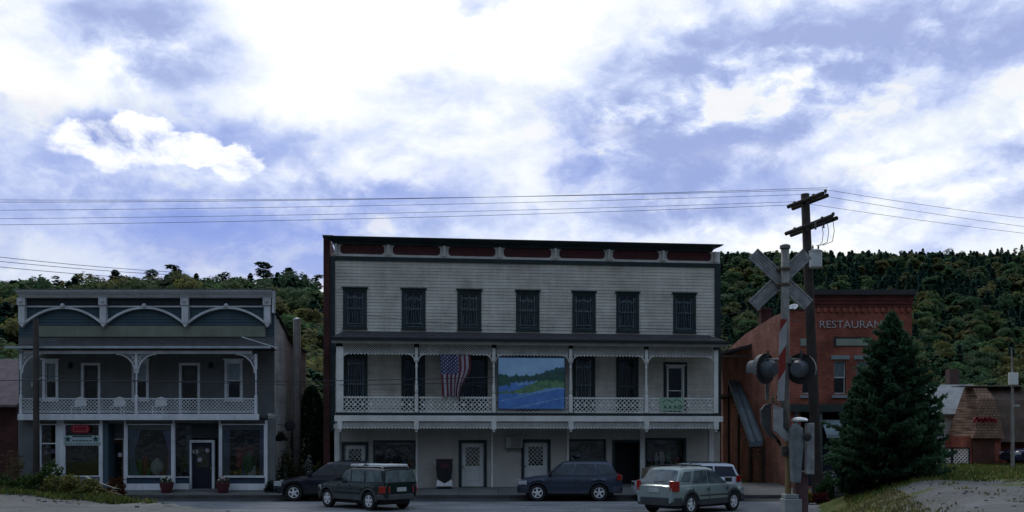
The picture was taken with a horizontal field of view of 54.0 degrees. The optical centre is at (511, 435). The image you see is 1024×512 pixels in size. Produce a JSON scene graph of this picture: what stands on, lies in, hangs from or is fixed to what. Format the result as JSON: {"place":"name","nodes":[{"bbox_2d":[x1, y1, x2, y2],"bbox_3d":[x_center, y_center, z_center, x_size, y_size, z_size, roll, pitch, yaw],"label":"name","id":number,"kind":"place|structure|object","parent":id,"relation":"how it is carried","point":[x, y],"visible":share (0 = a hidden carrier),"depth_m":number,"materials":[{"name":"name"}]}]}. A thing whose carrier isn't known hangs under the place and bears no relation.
{"place":"outdoors","nodes":[
{"label":"outdoors","id":0,"kind":"place"},
{"bbox_2d":[0,484,163,503],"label":"bank grass","id":1,"kind":"structure","parent":0,"point":[102,497],"depth_m":24.25,"materials":[{"name":"green plant"}]},
{"bbox_2d":[134,498,779,501],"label":"parking lane","id":2,"kind":"structure","parent":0,"point":[431,500],"depth_m":43.08,"materials":[{"name":"grey asphalt"}]},
{"bbox_2d":[106,475,126,494],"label":"rust mums","id":3,"kind":"object","parent":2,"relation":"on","point":[119,482],"visible":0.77,"depth_m":43.92,"materials":[{"name":"brown plant"}]},
{"bbox_2d":[274,460,368,500],"bbox_3d":[-7.843,1.938,43.500,4.700,1.724,2.220,0,0,0],"label":"parked car","id":4,"kind":"object","parent":2,"relation":"on","point":[296,488],"visible":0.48,"depth_m":42.66,"materials":[{"name":"blue paint"}]},
{"bbox_2d":[517,459,621,500],"bbox_3d":[2.476,1.922,43.450,4.520,1.756,2.180,0,0,0],"label":"parked car","id":5,"kind":"object","parent":2,"relation":"on","point":[598,479],"visible":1,"depth_m":42.60,"materials":[{"name":"blue paint"}]},
{"bbox_2d":[631,461,740,492],"bbox_3d":[7.505,1.972,43.500,4.600,1.656,2.140,0,0,0],"label":"parked car","id":6,"kind":"object","parent":2,"relation":"on","point":[722,470],"visible":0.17,"depth_m":42.79,"materials":[{"name":"white paint"}]},
{"bbox_2d":[107,483,826,497],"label":"pavement","id":7,"kind":"structure","parent":0,"point":[764,489],"depth_m":45.56,"materials":[{"name":"concrete"}]},
{"bbox_2d":[0,450,25,478],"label":"corn stalks","id":8,"kind":"object","parent":7,"relation":"on","point":[11,465],"visible":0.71,"depth_m":44.96,"materials":[{"name":"plant"}]},
{"bbox_2d":[31,318,41,476],"bbox_3d":[-21.179,-1.156,44.900,0.473,8.113,0.300,0,0,0],"label":"wooden pole","id":9,"kind":"object","parent":7,"relation":"on","point":[36,435],"visible":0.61,"depth_m":44.79,"materials":[{"name":"brown wood"}]},
{"bbox_2d":[5,289,307,491],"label":"shop building","id":10,"kind":"structure","parent":7,"relation":"on","point":[201,436],"depth_m":46.94,"materials":[{"name":"grey wood"}]},
{"bbox_2d":[40,424,55,466],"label":"shop window","id":11,"kind":"structure","parent":10,"relation":"in","point":[52,451],"depth_m":45.72,"materials":[{"name":"white glass"}]},
{"bbox_2d":[40,358,59,401],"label":"window","id":12,"kind":"structure","parent":10,"relation":"in","point":[50,367],"depth_m":46.95,"materials":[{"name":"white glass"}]},
{"bbox_2d":[63,424,100,476],"bbox_3d":[-19.553,0.687,45.726,1.697,2.407,0.207,0,0,0],"label":"shop window","id":13,"kind":"structure","parent":10,"relation":"in","point":[76,428],"depth_m":45.69,"materials":[{"name":"white glass"}]},
{"bbox_2d":[81,363,100,413],"bbox_3d":[-19.694,-2.121,47.040,0.905,2.532,0.180,0,0,0],"label":"door","id":14,"kind":"structure","parent":10,"relation":"in","point":[85,367],"depth_m":46.97,"materials":[{"name":"white wood"}]},
{"bbox_2d":[114,439,123,487],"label":"door","id":15,"kind":"structure","parent":10,"relation":"in","point":[116,440],"depth_m":46.55,"materials":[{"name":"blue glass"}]},
{"bbox_2d":[130,358,149,401],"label":"window","id":16,"kind":"structure","parent":10,"relation":"in","point":[143,374],"depth_m":46.95,"materials":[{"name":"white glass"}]},
{"bbox_2d":[126,424,178,476],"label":"shop window","id":17,"kind":"structure","parent":10,"relation":"in","point":[157,466],"depth_m":45.88,"materials":[{"name":"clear glass"}]},
{"bbox_2d":[179,363,199,413],"bbox_3d":[-15.077,-2.121,47.040,0.985,2.532,0.180,0,0,0],"label":"door","id":18,"kind":"structure","parent":10,"relation":"in","point":[183,367],"depth_m":46.96,"materials":[{"name":"white wood"}]},
{"bbox_2d":[189,440,215,488],"bbox_3d":[-14.289,1.370,46.340,1.184,2.299,0.180,0,0,0],"label":"door","id":19,"kind":"structure","parent":10,"relation":"in","point":[200,477],"depth_m":46.35,"materials":[{"name":"wood"}]},
{"bbox_2d":[223,358,243,401],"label":"window","id":20,"kind":"structure","parent":10,"relation":"in","point":[233,367],"depth_m":46.95,"materials":[{"name":"white glass"}]},
{"bbox_2d":[221,424,264,476],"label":"shop window","id":21,"kind":"structure","parent":10,"relation":"in","point":[245,459],"depth_m":45.90,"materials":[{"name":"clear glass"}]},
{"bbox_2d":[159,476,173,492],"bbox_3d":[-15.536,2.206,45.200,0.660,0.787,0.650,0,0,0],"label":"flower pot","id":22,"kind":"object","parent":7,"relation":"on","point":[166,483],"visible":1,"depth_m":45.02,"materials":[{"name":"red ceramic"}]},
{"bbox_2d":[215,475,230,492],"bbox_3d":[-13.002,2.203,45.200,0.660,0.795,0.650,0,0,0],"label":"flower pot","id":23,"kind":"object","parent":7,"relation":"on","point":[223,486],"visible":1,"depth_m":45.01,"materials":[{"name":"red ceramic"}]},
{"bbox_2d":[276,450,300,480],"bbox_3d":[-10.400,1.575,46.895,1.445,1.958,1.237,0,0,0],"label":"shrub","id":24,"kind":"object","parent":7,"relation":"on","point":[290,471],"visible":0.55,"depth_m":46.78,"materials":[{"name":"green plant"}]},
{"bbox_2d":[293,318,300,474],"bbox_3d":[-10.402,-1.493,48.600,0.380,8.386,0.400,0,0,0],"label":"stub pole","id":25,"kind":"object","parent":7,"relation":"on","point":[296,386],"visible":0.87,"depth_m":48.44,"materials":[{"name":"grey wood"}]},
{"bbox_2d":[290,385,322,472],"bbox_3d":[-9.864,0.052,49.484,2.314,5.109,2.236,0,0,0],"label":"evergreen shrub","id":26,"kind":"object","parent":7,"relation":"on","point":[308,403],"visible":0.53,"depth_m":48.95,"materials":[{"name":"green plant"}]},
{"bbox_2d":[436,459,452,488],"bbox_3d":[-3.146,1.807,46.688,0.779,1.406,0.460,0,0,-7],"label":"sandwich board sign","id":27,"kind":"object","parent":7,"relation":"on","point":[444,470],"visible":0.99,"depth_m":46.48,"materials":[{"name":"black paint"}]},
{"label":"shrub","id":28,"kind":"object","parent":7,"relation":"on","visible":0},
{"bbox_2d":[300,452,312,475],"bbox_3d":[-9.518,1.453,46.824,0.688,1.304,0.599,0,0,29],"label":"shrub","id":29,"kind":"object","parent":28,"relation":"on","point":[310,464],"visible":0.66,"depth_m":46.73,"materials":[{"name":"green plant"}]},
{"bbox_2d":[158,502,821,511],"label":"street","id":30,"kind":"structure","parent":0,"point":[472,506],"depth_m":38.91,"materials":[{"name":"grey asphalt"}]},
{"bbox_2d":[318,458,416,510],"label":"parked car","id":31,"kind":"object","parent":30,"relation":"on","point":[370,486],"visible":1,"depth_m":37.57,"materials":[{"name":"green paint"}]},
{"bbox_2d":[637,464,743,511],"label":"parked car","id":32,"kind":"object","parent":30,"relation":"on","point":[688,487],"visible":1,"depth_m":35.69,"materials":[{"name":"green paint"}]},
{"bbox_2d":[0,276,1023,511],"bbox_3d":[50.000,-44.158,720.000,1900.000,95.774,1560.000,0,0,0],"label":"ground","id":33,"kind":"structure","parent":0,"point":[924,490],"depth_m":29.05,"materials":[{"name":"green plant"}]},
{"bbox_2d":[0,472,12,484],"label":"shrub","id":34,"kind":"object","parent":33,"relation":"on","point":[5,477],"visible":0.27,"depth_m":28.46,"materials":[{"name":"green plant"}]},
{"bbox_2d":[0,359,18,476],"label":"brick house","id":35,"kind":"structure","parent":33,"relation":"on","point":[9,398],"depth_m":50.00,"materials":[{"name":"red brick"}]},
{"bbox_2d":[0,472,32,488],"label":"shrub","id":36,"kind":"object","parent":33,"relation":"on","point":[15,483],"visible":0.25,"depth_m":27.74,"materials":[{"name":"green plant"}]},
{"bbox_2d":[18,459,64,490],"bbox_3d":[-12.406,1.121,26.732,1.253,1.040,1.149,0,0,-33],"label":"shrub","id":37,"kind":"object","parent":33,"relation":"on","point":[37,480],"visible":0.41,"depth_m":26.61,"materials":[{"name":"green plant"}]},
{"bbox_2d":[37,473,80,492],"bbox_3d":[-11.699,1.317,26.105,1.149,0.676,0.842,0,0,0],"label":"weed clump","id":38,"kind":"object","parent":33,"relation":"on","point":[52,485],"visible":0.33,"depth_m":25.99,"materials":[{"name":"green plant"}]},
{"bbox_2d":[57,474,94,494],"bbox_3d":[-11.039,1.337,25.645,1.094,0.692,0.956,0,0,0],"label":"weed clump","id":39,"kind":"object","parent":33,"relation":"on","point":[71,483],"visible":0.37,"depth_m":25.47,"materials":[{"name":"green plant"}]},
{"bbox_2d":[70,478,101,495],"bbox_3d":[-10.605,1.370,25.186,0.834,0.594,0.863,0,0,40],"label":"weed clump","id":40,"kind":"object","parent":33,"relation":"on","point":[90,485],"visible":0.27,"depth_m":25.04,"materials":[{"name":"green plant"}]},
{"bbox_2d":[73,271,104,284],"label":"broadleaf tree","id":41,"kind":"object","parent":33,"relation":"on","point":[91,276],"visible":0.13,"depth_m":182.45,"materials":[{"name":"green plant"}]},
{"bbox_2d":[91,485,115,494],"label":"weed clump","id":42,"kind":"object","parent":33,"relation":"on","point":[98,489],"visible":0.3,"depth_m":24.71,"materials":[{"name":"green plant"}]},
{"bbox_2d":[247,261,274,286],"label":"tree","id":43,"kind":"object","parent":33,"relation":"on","point":[263,271],"visible":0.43,"depth_m":174.65,"materials":[{"name":"green plant"}]},
{"bbox_2d":[116,495,781,498],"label":"kerb","id":44,"kind":"structure","parent":33,"relation":"on","point":[417,497],"depth_m":44.40,"materials":[{"name":"concrete"}]},
{"bbox_2d":[0,250,1023,455],"bbox_3d":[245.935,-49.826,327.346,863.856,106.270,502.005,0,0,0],"label":"wood","id":45,"kind":"object","parent":33,"relation":"on","point":[992,282],"visible":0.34,"depth_m":345.63,"materials":[{"name":"green plant"}]},
{"bbox_2d":[6,477,1023,510],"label":"gravel stones","id":46,"kind":"object","parent":33,"relation":"on","point":[137,506],"visible":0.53,"depth_m":24.52,"materials":[{"name":"grey stone"}]},
{"bbox_2d":[322,235,729,487],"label":"storefront building","id":47,"kind":"structure","parent":33,"relation":"on","point":[573,298],"depth_m":47.47,"materials":[{"name":"beige paint"}]},
{"bbox_2d":[0,377,493,381],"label":"telephone cable","id":48,"kind":"object","parent":47,"relation":"attached to","point":[243,381],"visible":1,"depth_m":43.52,"materials":[{"name":"black rubber"}]},
{"bbox_2d":[39,375,493,384],"bbox_3d":[-11.039,-2.469,45.161,20.439,0.424,0.096,0,0,-1],"label":"service wire","id":49,"kind":"object","parent":47,"relation":"attached to","point":[278,384],"visible":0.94,"depth_m":45.20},
{"bbox_2d":[341,442,367,461],"bbox_3d":[-7.318,1.389,46.844,1.238,2.163,0.180,0,0,-7],"label":"door","id":50,"kind":"structure","parent":47,"relation":"in","point":[345,446],"depth_m":46.81,"materials":[{"name":"white paint"}]},
{"bbox_2d":[342,287,367,328],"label":"window","id":51,"kind":"structure","parent":47,"relation":"in","point":[354,298],"depth_m":46.93,"materials":[{"name":"black glass"}]},
{"bbox_2d":[344,352,367,412],"bbox_3d":[-7.292,-2.361,46.841,1.221,2.963,0.308,0,0,-7],"label":"window","id":52,"kind":"structure","parent":47,"relation":"in","point":[355,366],"depth_m":46.94,"materials":[{"name":"black glass"}]},
{"bbox_2d":[373,440,415,468],"bbox_3d":[-5.503,0.905,47.203,2.010,1.331,0.480,0,0,-7],"label":"shop window","id":53,"kind":"structure","parent":47,"relation":"in","point":[390,462],"depth_m":47.05,"materials":[{"name":"green paint"}]},
{"bbox_2d":[400,353,424,412],"bbox_3d":[-4.638,-2.361,47.146,1.222,2.963,0.310,0,0,-7],"label":"window","id":54,"kind":"structure","parent":47,"relation":"in","point":[404,358],"depth_m":47.19,"materials":[{"name":"green paint"}]},
{"bbox_2d":[400,288,426,329],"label":"window","id":55,"kind":"structure","parent":47,"relation":"in","point":[413,299],"depth_m":47.20,"materials":[{"name":"black glass"}]},
{"bbox_2d":[439,354,470,397],"bbox_3d":[-2.575,-2.679,45.787,1.512,2.013,0.197,0,0,-8],"label":"flag","id":56,"kind":"object","parent":47,"relation":"attached to","point":[455,365],"visible":0.98,"depth_m":45.78,"materials":[{"name":"fabric"}]},
{"bbox_2d":[456,288,482,330],"bbox_3d":[-2.017,-5.914,47.446,1.250,1.964,0.308,0,0,-7],"label":"window","id":57,"kind":"structure","parent":47,"relation":"in","point":[469,300],"depth_m":47.50,"materials":[{"name":"black glass"}]},
{"bbox_2d":[459,440,486,486],"bbox_3d":[-1.857,1.348,47.471,1.326,2.244,0.180,0,0,-7],"label":"door","id":58,"kind":"structure","parent":47,"relation":"in","point":[472,476],"depth_m":47.46,"materials":[{"name":"green paint"}]},
{"bbox_2d":[459,354,488,412],"bbox_3d":[-1.843,-2.361,47.467,1.493,2.963,0.310,0,0,-7],"label":"window","id":59,"kind":"structure","parent":47,"relation":"in","point":[483,362],"depth_m":47.55,"materials":[{"name":"green paint"}]},
{"bbox_2d":[505,436,522,451],"bbox_3d":[0.092,0.432,47.475,0.784,0.757,0.349,0,0,-7],"label":"air conditioner","id":60,"kind":"object","parent":47,"relation":"attached to","point":[513,441],"visible":1,"depth_m":47.32,"materials":[{"name":"black paint"}]},
{"bbox_2d":[515,289,540,331],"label":"window","id":61,"kind":"structure","parent":47,"relation":"in","point":[527,303],"depth_m":47.83,"materials":[{"name":"black glass"}]},
{"bbox_2d":[498,357,564,409],"bbox_3d":[0.897,-2.389,46.224,3.134,2.413,0.035,0,0,-7],"label":"mural banner","id":62,"kind":"object","parent":47,"relation":"attached to","point":[533,383],"visible":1,"depth_m":46.22,"materials":[{"name":"fabric"}]},
{"bbox_2d":[521,439,550,478],"bbox_3d":[1.133,1.335,47.813,1.400,2.271,0.180,0,0,-7],"label":"door","id":63,"kind":"structure","parent":47,"relation":"in","point":[527,470],"depth_m":47.79,"materials":[{"name":"white paint"}]},
{"bbox_2d":[572,355,594,412],"bbox_3d":[3.438,-2.361,48.072,1.197,2.963,0.308,0,0,-7],"label":"window","id":64,"kind":"structure","parent":47,"relation":"in","point":[583,367],"depth_m":48.17,"materials":[{"name":"black glass"}]},
{"bbox_2d":[571,290,596,331],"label":"window","id":65,"kind":"structure","parent":47,"relation":"in","point":[583,302],"depth_m":48.13,"materials":[{"name":"black glass"}]},
{"bbox_2d":[569,439,605,460],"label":"shop window","id":66,"kind":"structure","parent":47,"relation":"in","point":[604,440],"depth_m":48.10,"materials":[{"name":"green paint"}]},
{"bbox_2d":[612,440,639,483],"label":"door","id":67,"kind":"structure","parent":47,"relation":"in","point":[625,453],"depth_m":49.17,"materials":[{"name":"green paint"}]},
{"bbox_2d":[616,355,638,411],"bbox_3d":[5.533,-2.361,48.313,1.208,2.963,0.310,0,0,-7],"label":"window","id":68,"kind":"structure","parent":47,"relation":"in","point":[634,386],"depth_m":48.36,"materials":[{"name":"green paint"}]},
{"bbox_2d":[615,291,640,332],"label":"window","id":69,"kind":"structure","parent":47,"relation":"in","point":[627,302],"depth_m":48.39,"materials":[{"name":"black glass"}]},
{"bbox_2d":[645,438,685,466],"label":"shop window","id":70,"kind":"structure","parent":47,"relation":"in","point":[661,459],"depth_m":48.72,"materials":[{"name":"green paint"}]},
{"bbox_2d":[660,398,683,410],"bbox_3d":[7.489,-1.450,47.013,1.173,0.612,0.035,0,0,-7],"label":"banner","id":71,"kind":"object","parent":47,"relation":"attached to","point":[671,404],"visible":1,"depth_m":47.02,"materials":[{"name":"green fabric"}]},
{"bbox_2d":[663,362,686,411],"bbox_3d":[7.890,-2.163,48.553,1.178,2.726,0.250,0,0,-7],"label":"door","id":72,"kind":"structure","parent":47,"relation":"in","point":[666,365],"depth_m":48.55,"materials":[{"name":"white wood"}]},
{"bbox_2d":[672,292,697,332],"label":"window","id":73,"kind":"structure","parent":47,"relation":"in","point":[684,303],"depth_m":48.70,"materials":[{"name":"black glass"}]},
{"bbox_2d":[720,344,763,482],"bbox_3d":[11.817,-1.175,57.430,2.534,7.550,12.140,0,0,0],"label":"outside stair","id":74,"kind":"object","parent":33,"relation":"on","point":[746,416],"visible":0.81,"depth_m":54.44,"materials":[{"name":"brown wood"}]},
{"bbox_2d":[730,319,758,340],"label":"broadleaf tree","id":75,"kind":"object","parent":33,"relation":"on","point":[749,323],"visible":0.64,"depth_m":304.32,"materials":[{"name":"green plant"}]},
{"bbox_2d":[784,189,837,492],"bbox_3d":[13.155,-3.831,43.581,1.160,13.481,3.883,0,0,-13],"label":"utility pole","id":76,"kind":"object","parent":33,"relation":"on","point":[808,225],"visible":0.99,"depth_m":43.81,"materials":[{"name":"brown wood"}]},
{"bbox_2d":[0,202,775,218],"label":"power line","id":77,"kind":"object","parent":76,"relation":"attached to","point":[379,213],"visible":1,"depth_m":45.43,"materials":[{"name":"black metal"}]},
{"bbox_2d":[14,205,782,224],"bbox_3d":[-31.153,-9.967,45.922,87.705,0.830,0.018,0,0,1],"label":"power line","id":78,"kind":"object","parent":76,"relation":"attached to","point":[378,218],"visible":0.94,"depth_m":45.53,"materials":[{"name":"black metal"}]},
{"bbox_2d":[74,194,809,209],"bbox_3d":[-30.927,-10.455,44.638,88.163,1.008,0.016,0,0,1],"label":"power line","id":79,"kind":"object","parent":76,"relation":"attached to","point":[429,204],"visible":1,"depth_m":44.09,"materials":[{"name":"black metal"}]},
{"bbox_2d":[143,187,827,201],"bbox_3d":[-30.797,-10.755,43.017,88.411,1.609,0.018,0,0,0],"label":"power line","id":80,"kind":"object","parent":76,"relation":"attached to","point":[462,197],"visible":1,"depth_m":42.76,"materials":[{"name":"black metal"}]},
{"bbox_2d":[244,189,823,199],"bbox_3d":[-30.797,-10.969,43.492,88.414,1.679,0.016,0,0,1],"label":"power line","id":81,"kind":"object","parent":76,"relation":"attached to","point":[528,196],"visible":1,"depth_m":43.16,"materials":[{"name":"black metal"}]},
{"bbox_2d":[343,312,804,329],"bbox_3d":[2.648,-5.249,46.196,21.183,0.922,2.020,0,0,7],"label":"service wire","id":82,"kind":"object","parent":76,"relation":"attached to","point":[602,327],"visible":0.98,"depth_m":46.52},
{"bbox_2d":[808,492,829,503],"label":"red flowers","id":83,"kind":"object","parent":33,"relation":"on","point":[819,498],"visible":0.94,"depth_m":40.58,"materials":[{"name":"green plant"}]},
{"bbox_2d":[721,289,916,487],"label":"brick restaurant","id":84,"kind":"structure","parent":33,"relation":"on","point":[847,321],"depth_m":47.00,"materials":[{"name":"brick"}]},
{"bbox_2d":[831,355,848,397],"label":"window","id":85,"kind":"structure","parent":84,"relation":"in","point":[839,366],"depth_m":47.15,"materials":[{"name":"white paint"}]},
{"bbox_2d":[813,473,834,499],"bbox_3d":[12.953,2.132,41.578,1.009,1.346,0.941,0,0,31],"label":"round shrub","id":86,"kind":"object","parent":33,"relation":"on","point":[822,488],"visible":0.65,"depth_m":41.37,"materials":[{"name":"green plant"}]},
{"bbox_2d":[822,374,886,494],"bbox_3d":[13.618,-0.004,39.331,2.412,4.874,2.378,0,0,-31],"label":"blue spruce","id":87,"kind":"object","parent":33,"relation":"on","point":[845,483],"visible":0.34,"depth_m":39.22,"materials":[{"name":"green plant"}]},
{"bbox_2d":[820,309,958,484],"bbox_3d":[14.320,-1.453,38.120,4.878,6.722,5.309,0,0,0],"label":"blue spruce","id":88,"kind":"object","parent":33,"relation":"on","point":[891,435],"visible":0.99,"depth_m":37.54,"materials":[{"name":"green plant"}]},
{"bbox_2d":[916,315,937,332],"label":"broadleaf tree","id":89,"kind":"object","parent":33,"relation":"on","point":[921,324],"visible":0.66,"depth_m":320.57,"materials":[{"name":"green plant"}]},
{"bbox_2d":[908,377,950,474],"bbox_3d":[15.698,-0.385,38.914,2.925,4.294,2.759,0,0,0],"label":"blue spruce","id":90,"kind":"object","parent":33,"relation":"on","point":[939,443],"visible":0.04,"depth_m":38.37,"materials":[{"name":"green plant"}]},
{"bbox_2d":[857,476,1023,511],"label":"gravel weeds","id":91,"kind":"object","parent":33,"relation":"on","point":[966,487],"visible":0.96,"depth_m":28.80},
{"bbox_2d":[925,369,963,459],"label":"white house","id":92,"kind":"structure","parent":33,"relation":"on","point":[951,403],"depth_m":59.71,"materials":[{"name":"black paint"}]},
{"bbox_2d":[932,341,956,361],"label":"broadleaf tree","id":93,"kind":"object","parent":33,"relation":"on","point":[945,352],"visible":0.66,"depth_m":267.81,"materials":[{"name":"green plant"}]},
{"bbox_2d":[942,447,969,464],"bbox_3d":[23.308,1.262,53.685,2.300,1.226,0.070,0,0,0],"label":"lattice fence","id":94,"kind":"object","parent":33,"relation":"on","point":[961,449],"visible":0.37,"depth_m":53.67,"materials":[{"name":"white paint"}]},
{"bbox_2d":[952,344,963,364],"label":"conifer tree","id":95,"kind":"object","parent":33,"relation":"on","point":[959,350],"visible":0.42,"depth_m":259.03,"materials":[{"name":"green plant"}]},
{"bbox_2d":[966,319,986,338],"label":"broadleaf tree","id":96,"kind":"object","parent":33,"relation":"on","point":[976,322],"visible":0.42,"depth_m":321.11,"materials":[{"name":"green plant"}]},
{"bbox_2d":[964,324,991,342],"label":"broadleaf tree","id":97,"kind":"object","parent":33,"relation":"on","point":[981,329],"visible":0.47,"depth_m":309.37,"materials":[{"name":"green plant"}]},
{"bbox_2d":[970,309,988,331],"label":"broadleaf tree","id":98,"kind":"object","parent":33,"relation":"on","point":[981,316],"visible":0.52,"depth_m":326.89,"materials":[{"name":"green plant"}]},
{"bbox_2d":[968,350,992,368],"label":"broadleaf tree","id":99,"kind":"object","parent":33,"relation":"on","point":[980,354],"visible":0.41,"depth_m":265.24,"materials":[{"name":"green plant"}]},
{"bbox_2d":[968,356,994,377],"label":"broadleaf tree","id":100,"kind":"object","parent":33,"relation":"on","point":[980,362],"visible":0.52,"depth_m":245.34,"materials":[{"name":"green plant"}]},
{"bbox_2d":[945,385,1023,463],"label":"shingled shop","id":101,"kind":"structure","parent":33,"relation":"on","point":[980,427],"depth_m":55.02,"materials":[{"name":"brown wood"}]},
{"bbox_2d":[972,440,994,463],"bbox_3d":[25.456,1.051,54.255,1.193,1.597,0.070,0,0,0],"label":"door","id":102,"kind":"structure","parent":101,"relation":"in","point":[983,451],"depth_m":54.22,"materials":[{"name":"brown wood"}]},
{"bbox_2d":[989,318,1006,337],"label":"broadleaf tree","id":103,"kind":"object","parent":33,"relation":"on","point":[995,322],"visible":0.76,"depth_m":325.52,"materials":[{"name":"green plant"}]},
{"bbox_2d":[985,352,1015,373],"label":"broadleaf tree","id":104,"kind":"object","parent":33,"relation":"on","point":[995,355],"visible":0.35,"depth_m":265.37,"materials":[{"name":"green plant"}]},
{"bbox_2d":[996,327,1020,345],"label":"broadleaf tree","id":105,"kind":"object","parent":33,"relation":"on","point":[1003,332],"visible":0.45,"depth_m":303.31,"materials":[{"name":"green plant"}]},
{"bbox_2d":[999,444,1023,463],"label":"parked car","id":106,"kind":"object","parent":33,"relation":"on","point":[1006,455],"visible":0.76,"depth_m":52.77,"materials":[{"name":"blue paint"}]},
{"bbox_2d":[1008,348,1019,466],"bbox_3d":[24.908,-1.166,49.925,0.525,6.332,0.350,0,0,0],"label":"service mast","id":107,"kind":"object","parent":33,"relation":"on","point":[1012,379],"visible":0.94,"depth_m":49.93,"materials":[{"name":"grey metal"}]},
{"bbox_2d":[0,501,1023,511],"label":"access road","id":108,"kind":"structure","parent":0,"point":[1002,506],"depth_m":21.40,"materials":[{"name":"grey asphalt"}]},
{"bbox_2d":[746,244,816,511],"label":"crossing signal","id":109,"kind":"object","parent":108,"relation":"on","point":[801,368],"visible":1,"depth_m":16.71,"materials":[{"name":"metal"}]},
{"bbox_2d":[0,0,1023,291],"label":"sky","id":110,"kind":"structure","parent":0,"point":[119,105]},
{"bbox_2d":[833,488,930,511],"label":"verge grass","id":111,"kind":"structure","parent":0,"point":[865,508],"depth_m":31.04,"materials":[{"name":"plant"}]},
{"bbox_2d":[842,461,1023,506],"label":"grass","id":112,"kind":"structure","parent":0,"point":[849,499],"depth_m":37.88,"materials":[{"name":"green plant"}]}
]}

